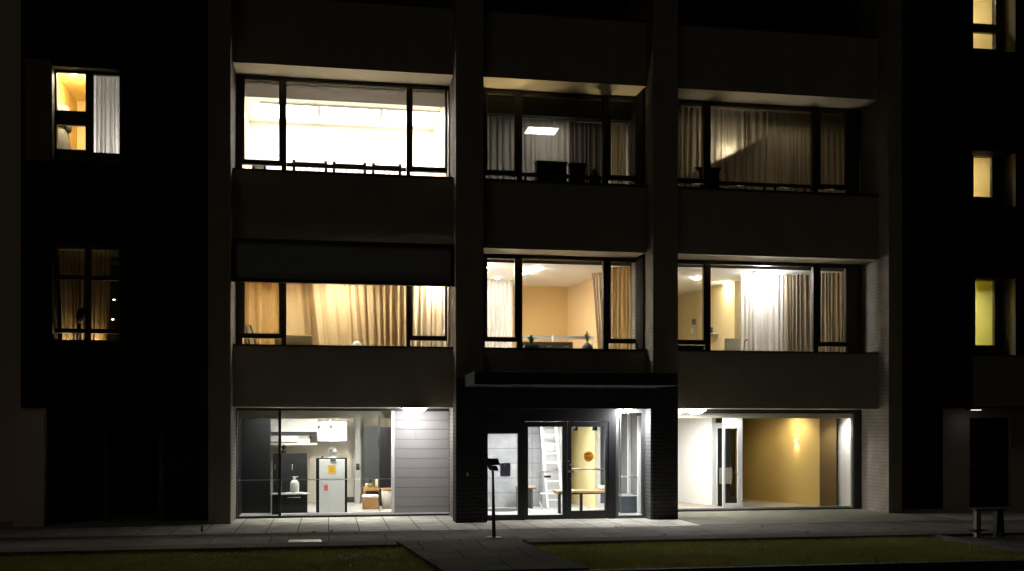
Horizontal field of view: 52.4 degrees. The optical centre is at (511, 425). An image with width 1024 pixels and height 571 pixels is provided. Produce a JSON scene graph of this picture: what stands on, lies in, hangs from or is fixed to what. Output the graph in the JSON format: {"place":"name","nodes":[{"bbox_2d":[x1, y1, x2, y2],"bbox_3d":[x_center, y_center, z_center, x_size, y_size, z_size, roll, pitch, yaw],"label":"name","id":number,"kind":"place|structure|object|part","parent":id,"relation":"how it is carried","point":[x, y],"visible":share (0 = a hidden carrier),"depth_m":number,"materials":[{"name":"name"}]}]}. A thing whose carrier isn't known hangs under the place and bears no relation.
{"place":"outdoors","nodes":[
{"label":"outdoors","id":0,"kind":"place"},
{"bbox_2d":[252,166,265,168],"bbox_3d":[-5.885,-5.363,24.201,0.315,1.379,0.350,0,0,-10],"label":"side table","id":1,"kind":"object","parent":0,"point":[258,167],"visible":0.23,"depth_m":24.23,"materials":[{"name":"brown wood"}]},
{"bbox_2d":[396,538,588,570],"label":"path","id":2,"kind":"structure","parent":0,"point":[518,554],"depth_m":16.51,"materials":[{"name":"grey concrete"}]},
{"bbox_2d":[488,508,516,511],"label":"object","id":3,"kind":"object","parent":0,"point":[503,509],"depth_m":25.36,"materials":[{"name":"grey carpet"}]},
{"bbox_2d":[0,538,1019,570],"bbox_3d":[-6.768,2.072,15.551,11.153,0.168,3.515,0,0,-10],"label":"lawn grass","id":4,"kind":"structure","parent":0,"point":[197,559],"depth_m":16.28,"materials":[{"name":"green plant"}]},
{"bbox_2d":[527,533,1023,569],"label":"lawn grass","id":5,"kind":"structure","parent":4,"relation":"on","point":[794,545],"depth_m":17.40,"materials":[{"name":"green plant"}]},
{"bbox_2d":[0,498,1023,537],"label":"pavement","id":6,"kind":"structure","parent":0,"point":[65,525],"depth_m":21.85,"materials":[{"name":"grey concrete"}]},
{"bbox_2d":[0,0,1023,526],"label":"apartment building","id":7,"kind":"structure","parent":6,"relation":"on","point":[174,400],"depth_m":23.93,"materials":[{"name":"brick"}]},
{"bbox_2d":[58,104,71,148],"bbox_3d":[-9.688,-5.855,22.286,0.540,2.062,0.532,0,0,-10],"label":"hooded coat","id":8,"kind":"object","parent":7,"relation":"on","point":[64,132],"visible":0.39,"depth_m":22.17,"materials":[{"name":"grey fabric"}]},
{"bbox_2d":[58,249,84,339],"bbox_3d":[-9.326,-2.361,22.146,0.628,2.775,0.120,0,0,-10],"label":"dim left drape","id":9,"kind":"object","parent":7,"relation":"hanging from","point":[72,292],"visible":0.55,"depth_m":22.14,"materials":[{"name":"beige fabric"}]},
{"bbox_2d":[76,307,84,339],"bbox_3d":[-9.127,-2.121,21.989,0.274,0.781,0.207,0,0,-10],"label":"desk lamp","id":10,"kind":"object","parent":7,"relation":"on","point":[80,317],"visible":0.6,"depth_m":21.93,"materials":[{"name":"black metal"}]},
{"bbox_2d":[55,70,120,162],"bbox_3d":[-8.836,-6.423,21.761,1.346,1.937,0.090,0,0,-10],"label":"window","id":11,"kind":"structure","parent":7,"relation":"in","point":[62,117],"depth_m":21.71,"materials":[{"name":"brown metal"}]},
{"bbox_2d":[55,248,120,342],"bbox_3d":[-8.847,-2.717,21.759,1.368,1.976,0.090,0,0,-10],"label":"window","id":12,"kind":"structure","parent":7,"relation":"in","point":[88,277],"depth_m":21.72,"materials":[{"name":"brown metal"}]},
{"bbox_2d":[92,250,110,339],"bbox_3d":[-8.794,-2.361,22.211,0.430,2.775,0.149,0,0,-10],"label":"dim right drape","id":13,"kind":"object","parent":7,"relation":"hanging from","point":[101,261],"visible":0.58,"depth_m":22.21,"materials":[{"name":"beige fabric"}]},
{"bbox_2d":[50,414,162,522],"bbox_3d":[-8.740,0.913,22.479,2.325,2.326,0.090,0,0,-10],"label":"side door","id":14,"kind":"structure","parent":7,"relation":"in","point":[53,417],"depth_m":22.43,"materials":[{"name":"black glass"}]},
{"bbox_2d":[96,76,118,152],"bbox_3d":[-8.577,-6.200,22.147,0.535,2.552,0.084,0,0,-10],"label":"white net curtain","id":15,"kind":"object","parent":7,"relation":"hanging from","point":[107,114],"visible":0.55,"depth_m":22.14,"materials":[{"name":"white fabric"}]},
{"bbox_2d":[110,261,118,339],"bbox_3d":[-8.987,-2.313,23.639,0.223,2.779,0.380,0,0,-10],"label":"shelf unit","id":16,"kind":"object","parent":7,"relation":"on","point":[114,292],"visible":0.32,"depth_m":23.48,"materials":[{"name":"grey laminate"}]},
{"bbox_2d":[244,323,256,343],"bbox_3d":[-6.097,-1.646,24.537,0.548,1.544,0.814,0,0,-10],"label":"easy chair","id":17,"kind":"object","parent":7,"relation":"on","point":[248,331],"visible":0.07,"depth_m":24.19,"materials":[{"name":"fabric"}]},
{"bbox_2d":[244,282,278,343],"bbox_3d":[-6.050,-2.296,25.299,1.179,2.745,0.240,0,0,-10],"label":"drape","id":18,"kind":"object","parent":7,"relation":"hanging from","point":[261,307],"visible":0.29,"depth_m":25.29,"materials":[{"name":"beige fabric"}]},
{"bbox_2d":[259,101,318,120],"bbox_3d":[-5.546,-7.848,25.961,1.404,0.047,1.200,0,0,-10],"label":"ceiling light","id":19,"kind":"object","parent":7,"relation":"attached to","point":[296,111],"visible":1,"depth_m":25.91,"materials":[{"name":"white plastic"}]},
{"bbox_2d":[271,492,308,514],"bbox_3d":[-5.200,1.831,24.416,0.860,0.486,0.604,0,0,-10],"label":"counter","id":20,"kind":"object","parent":7,"relation":"on","point":[294,503],"visible":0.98,"depth_m":24.16,"materials":[{"name":"black laminate"}]},
{"bbox_2d":[272,505,306,512],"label":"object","id":21,"kind":"structure","parent":20,"relation":"in","point":[284,509],"depth_m":24.15,"materials":[{"name":"black laminate"}]},
{"bbox_2d":[273,453,307,492],"bbox_3d":[-5.425,1.372,25.461,0.817,1.404,0.528,0,0,-10],"label":"tall cupboard","id":22,"kind":"object","parent":7,"relation":"on","point":[294,464],"visible":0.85,"depth_m":25.23,"materials":[{"name":"black laminate"}]},
{"bbox_3d":[-5.584,1.348,25.188,0.401,1.336,0.046,0,0,-10],"label":"door","id":23,"kind":"part","parent":22,"relation":"part of","materials":[{"name":"black laminate"}]},
{"bbox_2d":[281,444,286,452],"bbox_3d":[-5.572,0.560,25.392,0.271,0.217,0.250,0,0,-10],"label":"potted plant","id":24,"kind":"object","parent":22,"relation":"on","point":[283,447],"visible":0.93,"depth_m":25.36,"materials":[{"name":"green plant"}]},
{"bbox_3d":[-5.183,1.348,25.259,0.401,1.336,0.046,0,0,-10],"label":"door","id":25,"kind":"part","parent":22,"relation":"part of","materials":[{"name":"black laminate"}]},
{"bbox_2d":[275,335,312,344],"bbox_3d":[-5.157,-1.497,24.634,0.872,1.247,0.750,0,0,-10],"label":"sofa","id":26,"kind":"object","parent":7,"relation":"on","point":[299,339],"visible":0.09,"depth_m":24.28,"materials":[{"name":"brown fabric"}]},
{"bbox_2d":[271,419,316,444],"bbox_3d":[-5.553,0.157,26.519,1.157,0.658,0.440,0,0,-10],"label":"wall cabinet","id":27,"kind":"object","parent":7,"relation":"attached to","point":[300,431],"depth_m":26.34,"materials":[{"name":"white paint"}]},
{"bbox_2d":[287,283,317,344],"bbox_3d":[-5.106,-2.296,25.101,0.968,2.745,0.054,0,0,-7],"label":"smooth drape","id":28,"kind":"object","parent":7,"relation":"hanging from","point":[300,314],"visible":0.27,"depth_m":25.10,"materials":[{"name":"beige fabric"}]},
{"bbox_2d":[292,159,327,171],"bbox_3d":[-4.706,-5.423,24.412,0.862,1.502,0.482,0,0,-10],"label":"chair","id":29,"kind":"object","parent":7,"relation":"on","point":[325,162],"visible":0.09,"depth_m":24.19,"materials":[{"name":"white wood"}]},
{"bbox_2d":[316,457,346,512],"bbox_3d":[-4.268,1.412,24.603,0.719,1.308,0.620,0,0,-10],"label":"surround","id":30,"kind":"object","parent":7,"relation":"on","point":[333,498],"visible":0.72,"depth_m":24.32,"materials":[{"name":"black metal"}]},
{"bbox_2d":[328,465,335,473],"bbox_3d":[-4.211,1.019,24.315,0.189,0.206,0.004,0,0,-10],"label":"yellow notice","id":31,"kind":"object","parent":30,"relation":"attached to","point":[331,469],"visible":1,"depth_m":24.31,"materials":[{"name":"paper"}]},
{"bbox_3d":[-4.211,1.018,24.333,0.590,0.462,0.070,0,0,-10],"label":"door","id":32,"kind":"part","parent":30,"relation":"part of","materials":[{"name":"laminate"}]},
{"bbox_3d":[-4.211,1.642,24.333,0.590,0.769,0.070,0,0,-10],"label":"door","id":33,"kind":"part","parent":30,"relation":"part of","materials":[{"name":"metal"}]},
{"bbox_2d":[328,447,336,457],"bbox_3d":[-4.234,0.628,24.517,0.224,0.256,0.180,0,0,-10],"label":"desk fan","id":34,"kind":"object","parent":30,"relation":"on","point":[332,451],"visible":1,"depth_m":24.48,"materials":[{"name":"white plastic"}]},
{"bbox_2d":[318,422,346,440],"bbox_3d":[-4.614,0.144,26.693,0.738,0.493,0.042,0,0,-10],"label":"wall cabinet","id":35,"kind":"object","parent":7,"relation":"attached to","point":[338,432],"visible":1,"depth_m":26.69,"materials":[{"name":"grey laminate"}]},
{"bbox_2d":[236,74,448,176],"bbox_3d":[-3.824,-6.708,23.729,4.780,2.289,0.215,0,0,-10],"label":"window","id":36,"kind":"structure","parent":7,"relation":"in","point":[282,162],"depth_m":23.60,"materials":[{"name":"brown metal"}]},
{"bbox_2d":[236,282,448,346],"bbox_3d":[-3.817,-2.883,23.690,4.780,2.239,0.135,0,0,-10],"label":"window","id":37,"kind":"structure","parent":7,"relation":"in","point":[240,286],"depth_m":23.41,"materials":[{"name":"brown metal"}]},
{"bbox_2d":[236,408,448,518],"bbox_3d":[-3.776,0.839,23.699,4.863,2.475,0.190,0,0,-10],"label":"window","id":38,"kind":"structure","parent":7,"relation":"in","point":[331,514],"depth_m":23.62,"materials":[{"name":"grey glass"}]},
{"bbox_2d":[232,238,454,286],"bbox_3d":[-3.623,-3.537,22.594,4.770,0.923,0.120,0,0,-10],"label":"exterior blind","id":39,"kind":"object","parent":7,"relation":"attached to","point":[328,262],"visible":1,"depth_m":22.57,"materials":[{"name":"fabric"}]},
{"bbox_2d":[245,81,444,106],"bbox_3d":[-3.876,-7.664,24.027,4.690,0.370,0.059,0,0,-10],"label":"roller blind","id":40,"kind":"object","parent":7,"relation":"attached to","point":[300,91],"visible":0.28,"depth_m":24.01,"materials":[{"name":"grey fabric"}]},
{"bbox_2d":[332,161,365,172],"bbox_3d":[-3.873,-5.423,24.559,0.844,1.503,0.482,0,0,-10],"label":"chair","id":41,"kind":"object","parent":7,"relation":"on","point":[363,164],"visible":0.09,"depth_m":24.34,"materials":[{"name":"white wood"}]},
{"bbox_2d":[320,105,380,123],"bbox_3d":[-4.082,-7.848,26.220,1.492,0.047,1.200,0,0,-10],"label":"ceiling light","id":42,"kind":"object","parent":7,"relation":"attached to","point":[350,114],"visible":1,"depth_m":26.16,"materials":[{"name":"white plastic"}]},
{"bbox_2d":[352,341,361,345],"bbox_3d":[-3.575,-1.859,24.024,0.230,0.190,0.230,0,0,-10],"label":"table lamp","id":43,"kind":"object","parent":7,"relation":"on","point":[356,343],"visible":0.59,"depth_m":23.95,"materials":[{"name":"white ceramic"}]},
{"bbox_2d":[312,284,405,345],"bbox_3d":[-3.638,-2.296,24.998,2.380,2.745,0.244,0,0,-7],"label":"wide drape","id":44,"kind":"object","parent":7,"relation":"hanging from","point":[369,315],"visible":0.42,"depth_m":25.00,"materials":[{"name":"beige fabric"}]},
{"bbox_2d":[362,494,378,508],"bbox_3d":[-3.530,1.891,25.870,0.410,0.350,0.440,0,0,-10],"label":"storage stool","id":45,"kind":"object","parent":7,"relation":"on","point":[369,501],"visible":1,"depth_m":25.67,"materials":[{"name":"orange wood"}]},
{"bbox_2d":[363,486,378,503],"bbox_3d":[-3.657,1.836,27.208,0.484,0.479,0.500,0,0,-10],"label":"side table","id":46,"kind":"object","parent":7,"relation":"on","point":[373,488],"visible":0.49,"depth_m":26.96,"materials":[{"name":"orange wood"}]},
{"bbox_2d":[368,478,372,486],"bbox_3d":[-3.682,1.484,27.125,0.208,0.224,0.182,0,0,-10],"label":"potted plant","id":47,"kind":"object","parent":46,"relation":"on","point":[370,484],"visible":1,"depth_m":27.07,"materials":[{"name":"green plant"}]},
{"bbox_2d":[381,488,390,508],"bbox_3d":[-3.088,1.816,25.938,0.370,0.516,0.370,0,0,-10],"label":"wicker basket","id":48,"kind":"object","parent":7,"relation":"on","point":[386,497],"visible":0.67,"depth_m":25.79,"materials":[{"name":"beige"}]},
{"bbox_2d":[372,163,401,174],"bbox_3d":[-3.020,-5.424,24.710,0.759,1.505,0.482,0,0,-10],"label":"chair","id":49,"kind":"object","parent":7,"relation":"on","point":[373,171],"visible":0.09,"depth_m":24.49,"materials":[{"name":"white wood"}]},
{"bbox_2d":[380,108,438,125],"bbox_3d":[-2.577,-7.848,26.485,1.482,0.047,1.200,0,0,-10],"label":"ceiling light","id":50,"kind":"object","parent":7,"relation":"attached to","point":[420,117],"visible":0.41,"depth_m":26.42,"materials":[{"name":"white plastic"}]},
{"bbox_2d":[403,407,425,412],"bbox_3d":[-2.184,-0.340,23.274,0.556,0.127,0.556,0,0,-10],"label":"soffit lamp","id":51,"kind":"object","parent":7,"relation":"attached to","point":[413,410],"visible":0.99,"depth_m":23.09,"materials":[{"name":"white plastic"}]},
{"bbox_2d":[410,286,441,346],"bbox_3d":[-2.111,-2.296,25.087,0.831,2.745,0.180,0,0,-4],"label":"drape","id":52,"kind":"object","parent":7,"relation":"hanging from","point":[427,310],"visible":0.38,"depth_m":25.10,"materials":[{"name":"beige fabric"}]},
{"bbox_2d":[406,0,448,5],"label":"window","id":53,"kind":"structure","parent":7,"relation":"in","point":[446,2],"depth_m":23.97,"materials":[{"name":"brown metal"}]},
{"bbox_2d":[485,279,511,347],"bbox_3d":[-0.392,-2.441,27.630,0.818,3.034,0.123,0,0,-10],"label":"pale curtain","id":54,"kind":"object","parent":7,"relation":"hanging from","point":[499,308],"visible":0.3,"depth_m":27.64,"materials":[{"name":"white fabric"}]},
{"bbox_2d":[500,463,509,476],"bbox_3d":[-0.149,0.969,22.802,0.231,0.289,0.006,0,0,-10],"label":"purple notice","id":55,"kind":"object","parent":7,"relation":"attached to","point":[504,469],"visible":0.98,"depth_m":22.80,"materials":[{"name":"paper"}]},
{"bbox_2d":[515,485,535,508],"bbox_3d":[0.342,1.780,25.959,0.454,0.549,0.450,0,0,-10],"label":"console table","id":56,"kind":"object","parent":7,"relation":"on","point":[530,495],"visible":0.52,"depth_m":25.82,"materials":[{"name":"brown wood"}]},
{"bbox_2d":[485,116,570,181],"bbox_3d":[0.385,-6.129,25.108,2.143,2.610,0.107,0,0,-10],"label":"sheer curtain","id":57,"kind":"object","parent":7,"relation":"hanging from","point":[546,139],"visible":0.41,"depth_m":25.11,"materials":[{"name":"grey fabric"}]},
{"bbox_2d":[524,334,538,347],"bbox_3d":[0.487,-1.967,24.762,0.401,0.400,0.320,0,0,-10],"label":"trough planter","id":58,"kind":"object","parent":7,"relation":"on","point":[531,340],"visible":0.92,"depth_m":24.67,"materials":[{"name":"green plant"}]},
{"bbox_2d":[525,422,566,519],"bbox_3d":[0.738,0.988,23.050,0.943,2.155,0.184,0,0,-10],"label":"entrance door","id":59,"kind":"structure","parent":7,"relation":"in","point":[527,424],"depth_m":23.00,"materials":[{"name":"black glass"}]},
{"bbox_2d":[522,341,572,347],"bbox_3d":[0.815,-1.477,25.911,1.344,1.205,0.448,0,0,-10],"label":"sideboard","id":60,"kind":"object","parent":7,"relation":"on","point":[555,344],"visible":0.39,"depth_m":25.75,"materials":[{"name":"brown laminate"}]},
{"bbox_2d":[539,421,561,508],"bbox_3d":[0.929,0.959,25.759,0.645,2.187,0.582,0,0,-10],"label":"ladder","id":61,"kind":"object","parent":7,"relation":"on","point":[546,492],"visible":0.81,"depth_m":25.77,"materials":[{"name":"metal"}]},
{"bbox_2d":[522,335,593,345],"bbox_3d":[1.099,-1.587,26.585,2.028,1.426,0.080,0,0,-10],"label":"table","id":62,"kind":"object","parent":7,"relation":"on","point":[556,337],"visible":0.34,"depth_m":26.59,"materials":[{"name":"white metal"}]},
{"bbox_2d":[483,0,636,18],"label":"window","id":63,"kind":"structure","parent":7,"relation":"in","point":[606,4],"depth_m":24.70,"materials":[{"name":"brown metal"}]},
{"bbox_2d":[483,88,644,184],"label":"window","id":64,"kind":"structure","parent":7,"relation":"in","point":[639,178],"depth_m":24.51,"materials":[{"name":"brown metal"}]},
{"bbox_2d":[483,254,644,348],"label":"window","id":65,"kind":"structure","parent":7,"relation":"in","point":[639,341],"depth_m":24.43,"materials":[{"name":"brown metal"}]},
{"bbox_2d":[553,489,604,513],"bbox_3d":[1.692,1.793,24.775,1.348,0.524,0.650,0,0,-10],"label":"lobby table","id":66,"kind":"object","parent":7,"relation":"on","point":[581,492],"visible":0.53,"depth_m":24.53,"materials":[{"name":"brown wood"}]},
{"bbox_2d":[599,481,604,489],"bbox_3d":[2.159,1.417,24.832,0.160,0.228,0.160,0,0,-10],"label":"potted plant","id":67,"kind":"object","parent":66,"relation":"on","point":[601,486],"visible":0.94,"depth_m":24.80,"materials":[{"name":"green plant"}]},
{"bbox_2d":[571,121,601,182],"bbox_3d":[1.820,-6.129,25.421,0.925,2.610,0.111,0,0,-10],"label":"drape","id":68,"kind":"object","parent":7,"relation":"hanging from","point":[586,142],"visible":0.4,"depth_m":25.43,"materials":[{"name":"grey fabric"}]},
{"bbox_2d":[567,422,607,518],"bbox_3d":[1.681,0.988,23.177,0.939,2.155,0.166,0,0,-10],"label":"entrance door","id":69,"kind":"structure","parent":7,"relation":"in","point":[579,514],"depth_m":23.12,"materials":[{"name":"black glass"}]},
{"bbox_2d":[582,331,592,348],"bbox_3d":[1.806,-2.030,24.973,0.270,0.528,0.270,0,0,3],"label":"vase","id":70,"kind":"object","parent":7,"relation":"on","point":[587,345],"visible":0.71,"depth_m":24.91,"materials":[{"name":"grey ceramic"}]},
{"bbox_2d":[584,451,593,461],"bbox_3d":[1.706,0.686,23.130,0.230,0.230,0.006,0,0,-10],"label":"round sticker","id":71,"kind":"object","parent":7,"relation":"attached to","point":[588,456],"visible":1,"depth_m":23.13,"materials":[{"name":"orange paper"}]},
{"bbox_2d":[592,273,610,348],"bbox_3d":[2.283,-2.414,26.346,0.544,2.980,0.121,0,0,27],"label":"tied curtain","id":72,"kind":"object","parent":7,"relation":"hanging from","point":[597,285],"visible":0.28,"depth_m":26.37,"materials":[{"name":"beige fabric"}]},
{"bbox_2d":[610,123,625,183],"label":"side curtain","id":73,"kind":"object","parent":7,"relation":"hanging from","point":[618,148],"visible":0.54,"depth_m":25.50,"materials":[{"name":"beige fabric"}]},
{"bbox_2d":[611,267,627,348],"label":"gold curtain","id":74,"kind":"object","parent":7,"relation":"hanging from","point":[619,302],"visible":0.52,"depth_m":25.46,"materials":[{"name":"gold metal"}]},
{"bbox_2d":[692,319,695,339],"bbox_3d":[5.272,-2.679,30.147,0.112,0.830,0.060,0,0,-10],"label":"wall phone","id":75,"kind":"object","parent":7,"relation":"attached to","point":[693,321],"depth_m":30.13,"materials":[{"name":"grey plastic"}]},
{"bbox_2d":[684,408,705,413],"bbox_3d":[4.323,-0.340,24.544,0.536,0.127,0.536,0,0,-10],"label":"soffit lamp","id":76,"kind":"object","parent":7,"relation":"attached to","point":[694,410],"visible":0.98,"depth_m":24.36,"materials":[{"name":"white plastic"}]},
{"bbox_2d":[695,167,720,187],"bbox_3d":[4.783,-5.942,25.418,0.657,0.716,0.107,0,0,-10],"label":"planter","id":77,"kind":"object","parent":7,"relation":"on","point":[714,174],"visible":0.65,"depth_m":25.39,"materials":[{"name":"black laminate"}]},
{"bbox_2d":[678,106,844,192],"bbox_3d":[5.981,-6.699,25.740,4.940,2.220,0.114,0,0,-10],"label":"closed curtain","id":78,"kind":"object","parent":7,"relation":"hanging from","point":[758,146],"visible":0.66,"depth_m":25.77,"materials":[{"name":"beige fabric"}]},
{"bbox_2d":[752,270,771,279],"bbox_3d":[6.329,-3.795,26.329,0.493,0.198,0.493,0,0,-10],"label":"ceiling light","id":79,"kind":"object","parent":7,"relation":"attached to","point":[762,275],"visible":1,"depth_m":26.17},
{"bbox_2d":[741,274,784,350],"bbox_3d":[6.497,-2.407,26.819,1.177,2.967,0.182,0,0,4],"label":"grey white curtain","id":80,"kind":"object","parent":7,"relation":"hanging from","point":[762,315],"visible":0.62,"depth_m":26.81,"materials":[{"name":"white fabric"}]},
{"bbox_2d":[678,99,861,193],"bbox_3d":[6.113,-6.708,25.481,5.200,2.289,0.215,0,0,-10],"label":"window","id":81,"kind":"structure","parent":7,"relation":"in","point":[852,117],"depth_m":25.64,"materials":[{"name":"brown metal"}]},
{"bbox_2d":[678,259,861,351],"bbox_3d":[6.120,-2.883,25.442,5.200,2.239,0.135,0,0,-10],"label":"window","id":82,"kind":"structure","parent":7,"relation":"in","point":[852,342],"depth_m":25.64,"materials":[{"name":"brown metal"}]},
{"bbox_2d":[678,0,861,34],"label":"window","id":83,"kind":"structure","parent":7,"relation":"in","point":[852,8],"depth_m":25.73,"materials":[{"name":"brown metal"}]},
{"bbox_2d":[678,409,861,511],"bbox_3d":[6.116,0.839,25.464,5.200,2.475,0.130,0,0,-10],"label":"window","id":84,"kind":"structure","parent":7,"relation":"in","point":[855,415],"depth_m":25.81,"materials":[{"name":"black glass"}]},
{"bbox_2d":[785,273,810,351],"bbox_3d":[7.414,-2.407,26.615,0.877,2.967,0.132,0,0,-4],"label":"brown white curtain","id":85,"kind":"object","parent":7,"relation":"hanging from","point":[797,312],"visible":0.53,"depth_m":26.62,"materials":[{"name":"beige fabric"}]},
{"bbox_2d":[818,271,844,351],"bbox_3d":[8.148,-2.837,26.288,0.774,2.107,0.091,0,0,13],"label":"tan side curtain","id":86,"kind":"object","parent":7,"relation":"hanging from","point":[832,306],"visible":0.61,"depth_m":26.30,"materials":[{"name":"fabric"}]},
{"bbox_2d":[972,0,1002,51],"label":"window","id":87,"kind":"structure","parent":7,"relation":"in","point":[996,29],"depth_m":25.61,"materials":[{"name":"brown metal"}]},
{"bbox_2d":[972,156,1002,205],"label":"window","id":88,"kind":"structure","parent":7,"relation":"in","point":[996,163],"depth_m":25.59,"materials":[{"name":"brown metal"}]},
{"bbox_2d":[972,280,1002,354],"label":"window","id":89,"kind":"structure","parent":7,"relation":"in","point":[996,348],"depth_m":25.60,"materials":[{"name":"brown metal"}]},
{"bbox_3d":[1.398,-5.129,25.142,1.584,0.910,0.185,0,0,-10],"label":"desk","id":90,"kind":"object","parent":7,"relation":"on","visible":0},
{"bbox_2d":[534,160,567,181],"bbox_3d":[0.934,-5.966,25.043,0.774,0.760,0.240,0,0,-10],"label":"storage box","id":91,"kind":"object","parent":90,"relation":"on","point":[553,167],"visible":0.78,"depth_m":24.94,"materials":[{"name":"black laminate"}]},
{"bbox_2d":[567,162,585,181],"bbox_3d":[1.567,-5.958,25.134,0.415,0.745,0.240,0,0,-10],"label":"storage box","id":92,"kind":"object","parent":90,"relation":"on","point":[574,168],"visible":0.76,"depth_m":25.03,"materials":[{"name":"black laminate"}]},
{"bbox_2d":[589,169,599,182],"bbox_3d":[1.994,-5.904,25.232,0.285,0.637,0.285,0,0,-10],"label":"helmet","id":93,"kind":"object","parent":90,"relation":"on","point":[594,172],"visible":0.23,"depth_m":25.15,"materials":[{"name":"black plastic"}]},
{"bbox_2d":[678,509,964,524],"bbox_3d":[6.644,2.082,23.821,6.040,0.028,3.250,0,0,-10],"label":"gravel strip","id":94,"kind":"object","parent":6,"relation":"on","point":[777,517],"visible":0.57,"depth_m":23.43,"materials":[{"name":"grey gravel"}]},
{"bbox_2d":[0,520,1023,547],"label":"walkway","id":95,"kind":"structure","parent":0,"point":[35,542],"depth_m":19.88,"materials":[{"name":"grey concrete"}]},
{"bbox_2d":[288,539,321,541],"bbox_3d":[-3.715,2.069,18.687,0.608,0.006,0.433,0,0,-10],"label":"cover plate","id":96,"kind":"object","parent":95,"relation":"on","point":[311,540],"visible":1,"depth_m":18.72,"materials":[{"name":"metal"}]},
{"bbox_2d":[482,458,501,537],"bbox_3d":[-0.367,1.336,19.285,0.343,1.478,0.307,0,0,-10],"label":"information stand","id":97,"kind":"object","parent":95,"relation":"on","point":[489,463],"visible":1,"depth_m":19.25,"materials":[{"name":"metal"}]},
{"bbox_2d":[619,494,636,512],"bbox_3d":[2.760,1.844,24.760,0.484,0.422,0.474,0,0,-10],"label":"litter bin","id":98,"kind":"object","parent":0,"point":[628,503],"visible":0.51,"depth_m":24.53,"materials":[{"name":"grey metal"}]},
{"bbox_2d":[678,345,703,349],"bbox_3d":[4.122,-1.441,25.945,1.329,1.114,0.310,0,0,-10],"label":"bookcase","id":99,"kind":"object","parent":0,"point":[690,347],"visible":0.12,"depth_m":26.11,"materials":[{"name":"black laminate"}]},
{"bbox_2d":[724,338,740,350],"bbox_3d":[5.489,-1.912,26.137,0.422,0.535,0.327,0,0,-10],"label":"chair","id":100,"kind":"object","parent":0,"point":[732,344],"visible":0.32,"depth_m":25.99,"materials":[{"name":"beige fabric"}]},
{"bbox_2d":[926,568,1023,570],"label":"road","id":101,"kind":"structure","parent":0,"point":[1012,569],"depth_m":15.99,"materials":[{"name":"black asphalt"}]},
{"bbox_2d":[952,535,1023,548],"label":"planting bed soil","id":102,"kind":"structure","parent":0,"point":[1015,541],"depth_m":19.43,"materials":[{"name":"brown soil"}]},
{"bbox_2d":[969,508,1005,537],"bbox_3d":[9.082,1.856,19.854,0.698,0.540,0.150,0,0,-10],"label":"bench","id":103,"kind":"object","parent":102,"relation":"on","point":[998,527],"visible":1,"depth_m":19.84,"materials":[{"name":"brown wood"}]},
{"bbox_2d":[970,418,1007,506],"bbox_3d":[12.171,0.933,26.617,1.165,2.267,0.102,0,0,-10],"label":"sign board","id":104,"kind":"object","parent":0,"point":[988,436],"depth_m":26.62,"materials":[{"name":"metal"}]},
{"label":"ground","id":105,"kind":"structure","parent":0,"visible":0},
{"bbox_2d":[0,529,1023,556],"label":"edging strip","id":106,"kind":"object","parent":105,"relation":"on","point":[194,548],"visible":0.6,"depth_m":18.61,"materials":[{"name":"concrete"}]},
{"bbox_2d":[558,559,1023,570],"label":"kerb","id":107,"kind":"structure","parent":105,"relation":"on","point":[949,565],"depth_m":15.84,"materials":[{"name":"concrete"}]},
{"bbox_2d":[933,535,1023,553],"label":"bed edging","id":108,"kind":"object","parent":105,"relation":"on","point":[990,545],"visible":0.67,"depth_m":18.50,"materials":[{"name":"concrete"}]},
{"bbox_3d":[-5.084,1.573,24.322,0.382,0.029,0.290,0,0,-10],"label":"tray","id":109,"kind":"object","parent":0,"visible":0},
{"bbox_2d":[290,476,298,492],"bbox_3d":[-5.081,1.372,24.307,0.210,0.370,0.210,0,0,-10],"label":"pump dispenser","id":110,"kind":"object","parent":109,"relation":"on","point":[294,486],"visible":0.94,"depth_m":24.23,"materials":[{"name":"plastic"}]}
]}

